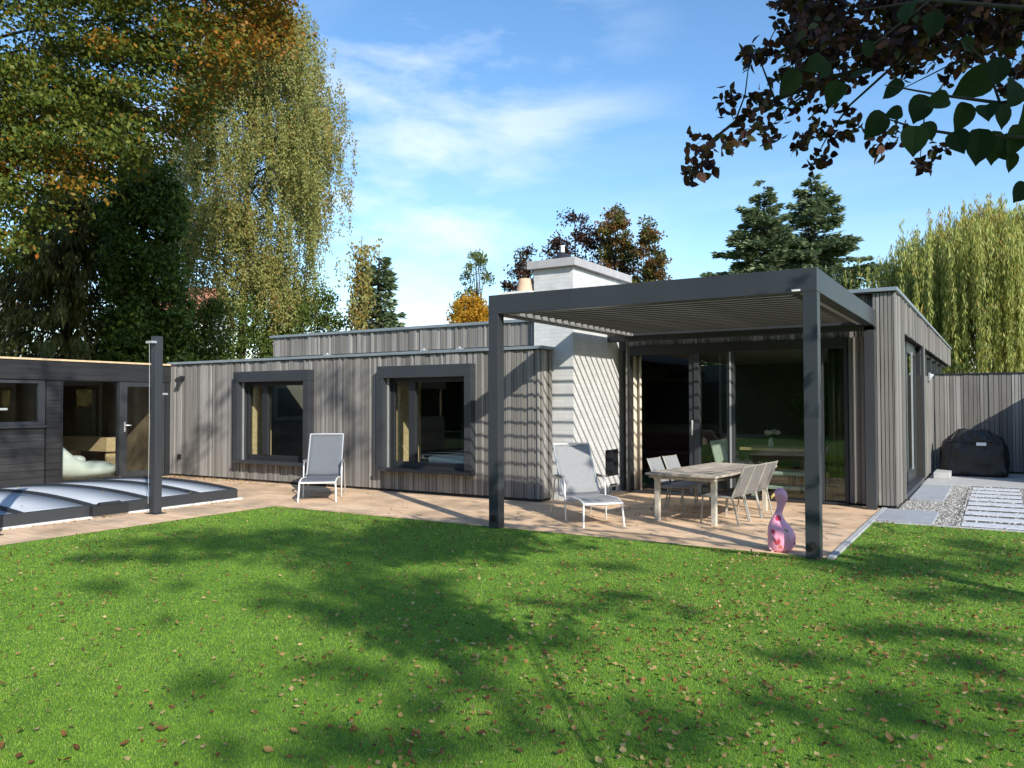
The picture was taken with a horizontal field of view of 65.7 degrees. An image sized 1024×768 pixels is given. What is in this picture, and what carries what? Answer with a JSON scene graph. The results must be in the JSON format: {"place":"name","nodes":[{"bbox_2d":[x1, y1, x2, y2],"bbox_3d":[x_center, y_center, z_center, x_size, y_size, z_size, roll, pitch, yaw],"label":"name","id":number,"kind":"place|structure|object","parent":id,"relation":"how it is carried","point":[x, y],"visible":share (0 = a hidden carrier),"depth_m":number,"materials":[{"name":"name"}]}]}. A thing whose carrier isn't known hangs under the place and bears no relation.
{"place":"outdoors","nodes":[
{"label":"outdoors","id":0,"kind":"place"},
{"bbox_2d":[62,435,115,464],"bbox_3d":[-9.327,1.545,17.640,1.800,0.750,0.450,-1,-2,32],"label":"cabinet","id":1,"kind":"object","parent":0,"point":[74,445],"visible":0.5,"depth_m":17.30,"materials":[{"name":"beige wood"}]},
{"bbox_2d":[0,475,880,557],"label":"terrace","id":2,"kind":"structure","parent":0,"point":[842,524],"depth_m":10.60,"materials":[{"name":"beige wood"}]},
{"bbox_2d":[0,476,241,529],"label":"pool cover","id":3,"kind":"object","parent":2,"relation":"on","point":[50,503],"visible":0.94,"depth_m":11.27,"materials":[{"name":"metal"}]},
{"bbox_2d":[144,336,167,514],"bbox_3d":[-4.870,0.561,10.898,0.240,2.430,0.290,-1,-2,32],"label":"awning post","id":4,"kind":"object","parent":2,"relation":"on","point":[155,420],"visible":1,"depth_m":10.84,"materials":[{"name":"metal"}]},
{"bbox_2d":[297,433,345,501],"bbox_3d":[-3.036,1.313,12.697,0.644,1.002,1.268,0,-1,-6],"label":"garden lounger","id":5,"kind":"object","parent":2,"relation":"on","point":[324,460],"visible":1,"depth_m":13.05,"materials":[{"name":"grey fabric"}]},
{"bbox_2d":[551,443,624,527],"bbox_3d":[0.951,1.261,10.127,0.592,0.962,1.204,0,-1,-15],"label":"garden lounger","id":6,"kind":"object","parent":2,"relation":"on","point":[576,474],"visible":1,"depth_m":10.43,"materials":[{"name":"fabric"}]},
{"bbox_2d":[646,456,696,512],"bbox_3d":[2.227,1.396,11.072,0.572,0.730,0.429,-1,-2,36],"label":"garden chair","id":7,"kind":"object","parent":2,"relation":"on","point":[655,464],"visible":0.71,"depth_m":11.09,"materials":[{"name":"fabric"}]},
{"bbox_2d":[489,267,877,559],"bbox_3d":[2.288,0.347,10.425,4.070,2.800,4.230,-1,-2,32],"label":"pergola","id":8,"kind":"object","parent":2,"relation":"on","point":[811,304],"visible":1,"depth_m":9.46,"materials":[{"name":"metal"}]},
{"bbox_2d":[662,454,709,508],"bbox_3d":[2.531,1.406,11.510,0.572,0.730,0.429,-1,-2,39],"label":"garden chair","id":9,"kind":"object","parent":2,"relation":"on","point":[671,461],"visible":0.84,"depth_m":11.52,"materials":[{"name":"fabric"}]},
{"bbox_2d":[645,462,776,525],"bbox_3d":[2.695,1.435,10.544,0.937,0.620,2.120,-1,-2,38],"label":"garden table","id":10,"kind":"object","parent":2,"relation":"on","point":[712,472],"visible":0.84,"depth_m":10.06,"materials":[{"name":"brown wood"}]},
{"bbox_2d":[700,464,754,525],"bbox_3d":[2.688,1.366,9.890,0.572,0.730,0.429,-1,-2,34],"label":"garden chair","id":11,"kind":"object","parent":2,"relation":"on","point":[743,480],"visible":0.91,"depth_m":9.80,"materials":[{"name":"beige fabric"}]},
{"bbox_2d":[717,462,766,521],"bbox_3d":[2.941,1.374,10.225,0.572,0.730,0.429,-1,-2,36],"label":"garden chair","id":12,"kind":"object","parent":2,"relation":"on","point":[755,478],"visible":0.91,"depth_m":10.13,"materials":[{"name":"beige fabric"}]},
{"bbox_2d":[726,460,777,517],"bbox_3d":[3.194,1.381,10.561,0.572,0.730,0.429,-1,-2,37],"label":"garden chair","id":13,"kind":"object","parent":2,"relation":"on","point":[767,474],"visible":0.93,"depth_m":10.48,"materials":[{"name":"beige fabric"}]},
{"bbox_2d":[767,488,795,551],"bbox_3d":[2.718,1.367,8.000,0.274,0.633,0.252,0,-1,0],"label":"flamingo ornament","id":14,"kind":"object","parent":2,"relation":"on","point":[781,535],"visible":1,"depth_m":7.93,"materials":[{"name":"paint"}]},
{"bbox_2d":[0,467,1011,558],"bbox_3d":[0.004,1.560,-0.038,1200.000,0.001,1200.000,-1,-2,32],"label":"ground","id":15,"kind":"structure","parent":0,"point":[646,480],"depth_m":14.30,"materials":[{"name":"brown soil"}]},
{"bbox_2d":[0,172,131,361],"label":"drooping conifer","id":16,"kind":"object","parent":15,"relation":"on","point":[68,307],"visible":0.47,"depth_m":24.31,"materials":[{"name":"green plant"}]},
{"bbox_2d":[0,356,171,486],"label":"garden room","id":17,"kind":"object","parent":15,"relation":"on","point":[49,404],"visible":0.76,"depth_m":15.73,"materials":[{"name":"wood"}]},
{"bbox_2d":[0,379,46,428],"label":"window","id":18,"kind":"structure","parent":17,"relation":"in","point":[40,384],"depth_m":14.37,"materials":[{"name":"metal"}]},
{"bbox_2d":[62,446,114,480],"bbox_3d":[-8.437,1.472,15.538,0.813,0.784,1.372,-1,-2,32],"label":"beanbag","id":19,"kind":"object","parent":17,"relation":"on","point":[77,467],"visible":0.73,"depth_m":15.23,"materials":[{"name":"white fabric"}]},
{"bbox_2d":[60,380,118,481],"bbox_3d":[-8.090,0.888,15.211,0.070,1.900,1.120,-1,-2,32],"label":"fixed window","id":20,"kind":"structure","parent":17,"relation":"in","point":[117,382],"depth_m":15.65,"materials":[{"name":"glass"}]},
{"bbox_2d":[118,382,164,476],"bbox_3d":[-7.498,0.913,16.096,0.152,1.890,0.990,-1,-2,32],"label":"glass door","id":21,"kind":"structure","parent":17,"relation":"in","point":[123,386],"depth_m":15.77,"materials":[{"name":"metal"}]},
{"bbox_2d":[88,155,200,363],"bbox_3d":[-11.439,-2.559,24.648,3.220,9.374,4.536,1,-2,-27],"label":"ivy clad tree","id":22,"kind":"object","parent":15,"relation":"on","point":[140,284],"visible":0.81,"depth_m":23.79,"materials":[{"name":"green plant"}]},
{"bbox_2d":[0,0,317,271],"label":"beech tree","id":23,"kind":"object","parent":15,"relation":"on","point":[103,125],"visible":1,"depth_m":15.59,"materials":[{"name":"green plant"}]},
{"bbox_2d":[146,309,207,362],"bbox_3d":[-10.665,-0.173,25.015,1.880,4.611,3.369,1,-2,-30],"label":"bush","id":24,"kind":"object","parent":15,"relation":"on","point":[189,345],"visible":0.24,"depth_m":24.12,"materials":[{"name":"green plant"}]},
{"bbox_2d":[160,288,233,352],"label":"house","id":25,"kind":"structure","parent":15,"relation":"on","point":[209,315],"depth_m":57.28,"materials":[{"name":"tile"}]},
{"bbox_2d":[188,296,240,360],"bbox_3d":[-9.740,-0.357,25.424,3.248,5.008,2.479,-1,-2,32],"label":"bush","id":26,"kind":"object","parent":15,"relation":"on","point":[213,309],"visible":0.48,"depth_m":24.78,"materials":[{"name":"green plant"}]},
{"bbox_2d":[131,3,359,358],"bbox_3d":[-10.144,-6.644,30.018,8.477,17.800,7.962,0,-1,-13],"label":"birch tree","id":27,"kind":"object","parent":15,"relation":"on","point":[293,177],"visible":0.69,"depth_m":28.49,"materials":[{"name":"green plant"}]},
{"bbox_2d":[224,291,286,359],"bbox_3d":[-8.997,-0.608,27.859,2.571,5.621,2.891,0,-1,-13],"label":"bush","id":28,"kind":"object","parent":15,"relation":"on","point":[264,347],"visible":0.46,"depth_m":27.51,"materials":[{"name":"green plant"}]},
{"bbox_2d":[276,283,352,334],"bbox_3d":[-7.142,-0.701,28.596,2.811,5.826,3.329,0,-1,-18],"label":"bush","id":29,"kind":"object","parent":15,"relation":"on","point":[328,322],"visible":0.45,"depth_m":28.14,"materials":[{"name":"green plant"}]},
{"bbox_2d":[332,238,383,330],"bbox_3d":[-5.114,-1.460,27.189,1.534,7.268,1.847,0,-1,12],"label":"young birch","id":30,"kind":"object","parent":15,"relation":"on","point":[360,287],"visible":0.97,"depth_m":26.90,"materials":[{"name":"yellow plant"}]},
{"bbox_2d":[361,256,407,328],"bbox_3d":[-4.805,-1.253,28.857,3.587,6.925,3.648,0,-1,-2],"label":"fir tree","id":31,"kind":"object","parent":15,"relation":"on","point":[386,277],"visible":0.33,"depth_m":28.87,"materials":[{"name":"green plant"}]},
{"bbox_2d":[446,291,488,323],"bbox_3d":[-1.938,-0.911,35.984,2.221,6.585,2.617,0,-1,-5],"label":"golden maple","id":32,"kind":"object","parent":15,"relation":"on","point":[474,308],"visible":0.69,"depth_m":35.59,"materials":[{"name":"yellow plant"}]},
{"bbox_2d":[453,249,495,322],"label":"poplar tree","id":33,"kind":"object","parent":15,"relation":"on","point":[477,257],"visible":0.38,"depth_m":46.88,"materials":[{"name":"green plant"}]},
{"bbox_2d":[500,243,541,291],"bbox_3d":[0.691,-2.359,39.949,2.677,9.654,2.862,0,-1,-3],"label":"copper beech","id":34,"kind":"object","parent":15,"relation":"on","point":[520,270],"visible":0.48,"depth_m":39.72,"materials":[{"name":"brown plant"}]},
{"bbox_2d":[167,245,951,508],"bbox_3d":[2.933,-0.517,20.101,13.780,5.032,16.823,-1,-2,32],"label":"bungalow","id":35,"kind":"object","parent":15,"relation":"on","point":[397,407],"visible":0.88,"depth_m":13.57,"materials":[{"name":"wood"}]},
{"bbox_2d":[231,369,313,466],"bbox_3d":[-4.488,0.634,14.987,2.030,1.760,0.320,-1,-2,32],"label":"window","id":36,"kind":"structure","parent":35,"relation":"in","point":[242,389],"depth_m":15.21,"materials":[{"name":"metal"}]},
{"bbox_2d":[375,363,475,475],"bbox_3d":[-1.408,0.575,13.096,1.940,1.770,0.320,-1,-2,32],"label":"window","id":37,"kind":"structure","parent":35,"relation":"in","point":[387,382],"depth_m":13.28,"materials":[{"name":"metal"}]},
{"bbox_2d":[429,453,463,463],"bbox_3d":[-0.123,1.464,14.188,2.100,0.700,1.900,-1,-2,32],"label":"bed","id":38,"kind":"object","parent":35,"relation":"on","point":[454,458],"visible":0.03,"depth_m":13.77,"materials":[{"name":"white fabric"}]},
{"bbox_2d":[633,355,641,488],"bbox_3d":[2.115,0.617,13.499,0.200,2.350,0.094,-1,-2,32],"label":"curtain","id":39,"kind":"object","parent":35,"relation":"hanging from","point":[637,385],"visible":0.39,"depth_m":13.49,"materials":[{"name":"white fabric"}]},
{"bbox_2d":[642,432,724,467],"bbox_3d":[3.461,1.484,17.444,2.560,0.820,1.000,-1,-2,32],"label":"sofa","id":40,"kind":"object","parent":35,"relation":"on","point":[657,444],"visible":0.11,"depth_m":17.54,"materials":[{"name":"black fabric"}]},
{"bbox_2d":[668,372,704,377],"bbox_3d":[4.276,-0.219,19.488,0.900,0.120,0.110,-1,-2,32],"label":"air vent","id":41,"kind":"object","parent":35,"relation":"attached to","point":[678,375],"visible":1,"depth_m":19.50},
{"bbox_2d":[710,440,739,490],"bbox_3d":[3.638,1.373,13.346,0.506,0.842,0.400,-1,-2,32],"label":"dining chair","id":42,"kind":"object","parent":35,"relation":"on","point":[716,451],"visible":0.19,"depth_m":13.39,"materials":[{"name":"green fabric"}]},
{"bbox_2d":[719,439,752,488],"bbox_3d":[3.874,1.382,13.729,0.506,0.842,0.400,-1,-2,32],"label":"dining chair","id":43,"kind":"object","parent":35,"relation":"on","point":[723,444],"visible":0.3,"depth_m":13.71,"materials":[{"name":"green fabric"}]},
{"bbox_2d":[751,470,804,495],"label":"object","id":44,"kind":"object","parent":35,"relation":"on","point":[788,473],"visible":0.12,"depth_m":12.38,"materials":[{"name":"green wood"}]},
{"bbox_2d":[740,445,827,463],"bbox_3d":[4.679,1.411,12.999,1.670,0.745,0.800,-1,-2,32],"label":"dining table","id":45,"kind":"object","parent":35,"relation":"on","point":[756,448],"visible":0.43,"depth_m":13.04,"materials":[{"name":"wood"}]},
{"bbox_2d":[763,429,780,447],"bbox_3d":[4.265,0.891,12.991,0.265,0.296,0.300,-1,-2,32],"label":"flower vase","id":46,"kind":"object","parent":45,"relation":"on","point":[771,433],"visible":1,"depth_m":12.95,"materials":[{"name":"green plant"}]},
{"bbox_2d":[786,363,828,498],"bbox_3d":[4.822,0.694,12.342,1.134,2.147,0.866,-1,-2,32],"label":"house plant","id":47,"kind":"object","parent":35,"relation":"on","point":[796,403],"visible":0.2,"depth_m":12.31,"materials":[{"name":"green plant"}]},
{"bbox_2d":[828,348,844,500],"bbox_3d":[5.030,0.568,11.807,0.607,2.350,0.098,-1,-2,32],"label":"curtain","id":48,"kind":"object","parent":35,"relation":"hanging from","point":[836,428],"visible":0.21,"depth_m":11.90,"materials":[{"name":"grey fabric"}]},
{"bbox_2d":[905,340,925,500],"bbox_3d":[6.818,0.533,13.636,0.235,2.560,3.650,-1,-2,32],"label":"side window","id":49,"kind":"structure","parent":35,"relation":"in","point":[914,481],"depth_m":14.29,"materials":[{"name":"metal"}]},
{"bbox_2d":[915,348,945,378],"bbox_3d":[10.446,-0.341,19.650,0.110,0.540,9.400,-1,-2,32],"label":"clerestory window","id":50,"kind":"structure","parent":35,"relation":"in","point":[932,366],"depth_m":18.26,"materials":[{"name":"glass"}]},
{"bbox_2d":[539,207,631,274],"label":"copper beech","id":51,"kind":"object","parent":15,"relation":"on","point":[583,240],"visible":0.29,"depth_m":44.61,"materials":[{"name":"brown plant"}]},
{"bbox_2d":[593,202,641,283],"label":"columnar tree","id":52,"kind":"object","parent":15,"relation":"on","point":[622,245],"visible":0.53,"depth_m":42.55,"materials":[{"name":"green plant"}]},
{"bbox_2d":[627,214,672,283],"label":"columnar tree","id":53,"kind":"object","parent":15,"relation":"on","point":[649,269],"visible":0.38,"depth_m":40.44,"materials":[{"name":"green plant"}]},
{"bbox_2d":[699,180,825,365],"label":"fir tree","id":54,"kind":"object","parent":15,"relation":"on","point":[764,227],"visible":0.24,"depth_m":43.50,"materials":[{"name":"green plant"}]},
{"bbox_2d":[756,173,887,289],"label":"fir tree","id":55,"kind":"object","parent":15,"relation":"on","point":[811,218],"visible":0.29,"depth_m":44.34,"materials":[{"name":"green plant"}]},
{"bbox_2d":[843,192,1023,372],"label":"weeping willow","id":56,"kind":"object","parent":15,"relation":"on","point":[956,282],"visible":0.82,"depth_m":33.16,"materials":[{"name":"green plant"}]},
{"bbox_2d":[0,506,1023,767],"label":"lawn","id":57,"kind":"structure","parent":0,"point":[550,714],"depth_m":4.85,"materials":[{"name":"plant"}]},
{"bbox_2d":[61,729,66,735],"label":"fallen leaf","id":58,"kind":"object","parent":57,"relation":"on","point":[63,732],"visible":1,"depth_m":3.56,"materials":[{"name":"brown plant"}]},
{"bbox_2d":[156,725,164,729],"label":"fallen leaf","id":59,"kind":"object","parent":57,"relation":"on","point":[159,727],"visible":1,"depth_m":3.62,"materials":[{"name":"brown plant"}]},
{"bbox_2d":[263,746,273,751],"bbox_3d":[-1.041,1.562,3.392,0.048,0.005,0.032,14,27,2],"label":"fallen leaf","id":60,"kind":"object","parent":57,"relation":"on","point":[268,748],"visible":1,"depth_m":3.39,"materials":[{"name":"orange plant"}]},
{"bbox_2d":[0,474,1023,767],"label":"fallen leaves","id":61,"kind":"object","parent":57,"relation":"on","point":[884,718],"depth_m":5.10,"materials":[{"name":"brown plant"}]},
{"bbox_2d":[595,755,601,762],"bbox_3d":[0.359,1.550,3.271,0.031,0.007,0.046,-1,19,-28],"label":"fallen leaf","id":62,"kind":"object","parent":57,"relation":"on","point":[598,759],"visible":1,"depth_m":3.27,"materials":[{"name":"beige plant"}]},
{"bbox_2d":[619,746,626,751],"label":"fallen leaf","id":63,"kind":"object","parent":57,"relation":"on","point":[622,749],"visible":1,"depth_m":3.38,"materials":[{"name":"beige plant"}]},
{"bbox_2d":[680,0,1023,186],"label":"copper leaved tree","id":64,"kind":"object","parent":57,"relation":"on","point":[902,48],"visible":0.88,"depth_m":3.56,"materials":[{"name":"brown plant"}]},
{"bbox_2d":[886,731,892,740],"bbox_3d":[1.656,1.549,3.486,0.037,0.006,0.055,19,27,-2],"label":"fallen leaf","id":65,"kind":"object","parent":57,"relation":"on","point":[889,736],"visible":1,"depth_m":3.48,"materials":[{"name":"brown plant"}]},
{"bbox_2d":[779,0,1023,202],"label":"broad leaved shrub","id":66,"kind":"object","parent":57,"relation":"on","point":[978,145],"visible":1,"depth_m":2.02,"materials":[{"name":"green plant"}]},
{"bbox_2d":[910,734,918,738],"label":"fallen leaf","id":67,"kind":"object","parent":57,"relation":"on","point":[914,736],"visible":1,"depth_m":3.51,"materials":[{"name":"beige plant"}]},
{"bbox_2d":[827,507,1023,559],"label":"terrace edging","id":68,"kind":"object","parent":57,"relation":"on","point":[838,551],"visible":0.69,"depth_m":9.26,"materials":[{"name":"concrete"}]},
{"bbox_2d":[0,0,1023,368],"label":"sky","id":69,"kind":"structure","parent":0,"point":[476,122],"materials":[{"name":"blue"}]},
{"bbox_2d":[897,472,1023,530],"bbox_3d":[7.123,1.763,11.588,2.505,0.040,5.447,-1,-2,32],"label":"gravel","id":70,"kind":"structure","parent":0,"point":[951,509],"depth_m":11.49,"materials":[{"name":"grey gravel"}]},
{"bbox_2d":[876,508,938,524],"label":"paving slab","id":71,"kind":"structure","parent":70,"relation":"on","point":[909,516],"depth_m":10.27,"materials":[{"name":"grey concrete"}]},
{"bbox_2d":[909,484,951,502],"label":"paving slab","id":72,"kind":"structure","parent":70,"relation":"on","point":[931,493],"depth_m":12.84,"materials":[{"name":"grey concrete"}]},
{"bbox_2d":[961,522,1023,529],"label":"stepping plank","id":73,"kind":"object","parent":70,"relation":"on","point":[1002,526],"visible":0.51,"depth_m":9.56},
{"bbox_2d":[963,516,1023,523],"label":"stepping plank","id":74,"kind":"object","parent":70,"relation":"on","point":[1005,520],"visible":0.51,"depth_m":10.05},
{"bbox_2d":[965,511,1023,517],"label":"stepping plank","id":75,"kind":"object","parent":70,"relation":"on","point":[994,514],"visible":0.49,"depth_m":10.50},
{"bbox_2d":[966,506,1023,512],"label":"stepping plank","id":76,"kind":"object","parent":70,"relation":"on","point":[995,509],"visible":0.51,"depth_m":11.01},
{"bbox_2d":[968,502,1023,507],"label":"stepping plank","id":77,"kind":"object","parent":70,"relation":"on","point":[996,504],"visible":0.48,"depth_m":11.52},
{"bbox_2d":[969,498,1022,502],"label":"stepping plank","id":78,"kind":"object","parent":70,"relation":"on","point":[997,500],"visible":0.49,"depth_m":11.99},
{"bbox_2d":[970,494,1021,498],"bbox_3d":[7.654,1.804,12.557,0.690,0.062,0.335,-1,-2,32],"label":"stepping plank","id":79,"kind":"object","parent":70,"relation":"on","point":[996,496],"visible":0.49,"depth_m":12.50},
{"bbox_2d":[971,490,1020,494],"bbox_3d":[7.960,1.816,13.055,0.690,0.062,0.335,-1,-2,32],"label":"stepping plank","id":80,"kind":"object","parent":70,"relation":"on","point":[994,492],"visible":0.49,"depth_m":13.05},
{"bbox_2d":[972,487,1019,491],"bbox_3d":[8.266,1.827,13.553,0.690,0.062,0.335,-1,-2,32],"label":"stepping plank","id":81,"kind":"object","parent":70,"relation":"on","point":[996,489],"visible":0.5,"depth_m":13.50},
{"bbox_2d":[923,471,1023,487],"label":"back patio","id":82,"kind":"structure","parent":0,"point":[1013,481],"depth_m":14.87,"materials":[{"name":"concrete"}]},
{"bbox_2d":[933,468,951,478],"bbox_3d":[8.642,1.793,15.897,0.280,0.118,1.200,-1,-2,32],"label":"stone block","id":83,"kind":"object","parent":82,"relation":"on","point":[938,473],"depth_m":15.44,"materials":[{"name":"concrete"}]},
{"bbox_2d":[939,428,1009,477],"bbox_3d":[9.343,1.388,16.057,1.249,0.972,0.682,-1,-2,32],"label":"covered barbecue","id":84,"kind":"object","parent":82,"relation":"on","point":[970,452],"visible":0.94,"depth_m":15.81,"materials":[{"name":"black fabric"}]},
{"bbox_2d":[934,372,1023,473],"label":"garden fence","id":85,"kind":"object","parent":82,"relation":"on","point":[992,402],"visible":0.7,"depth_m":16.69,"materials":[{"name":"wood"}]}
]}

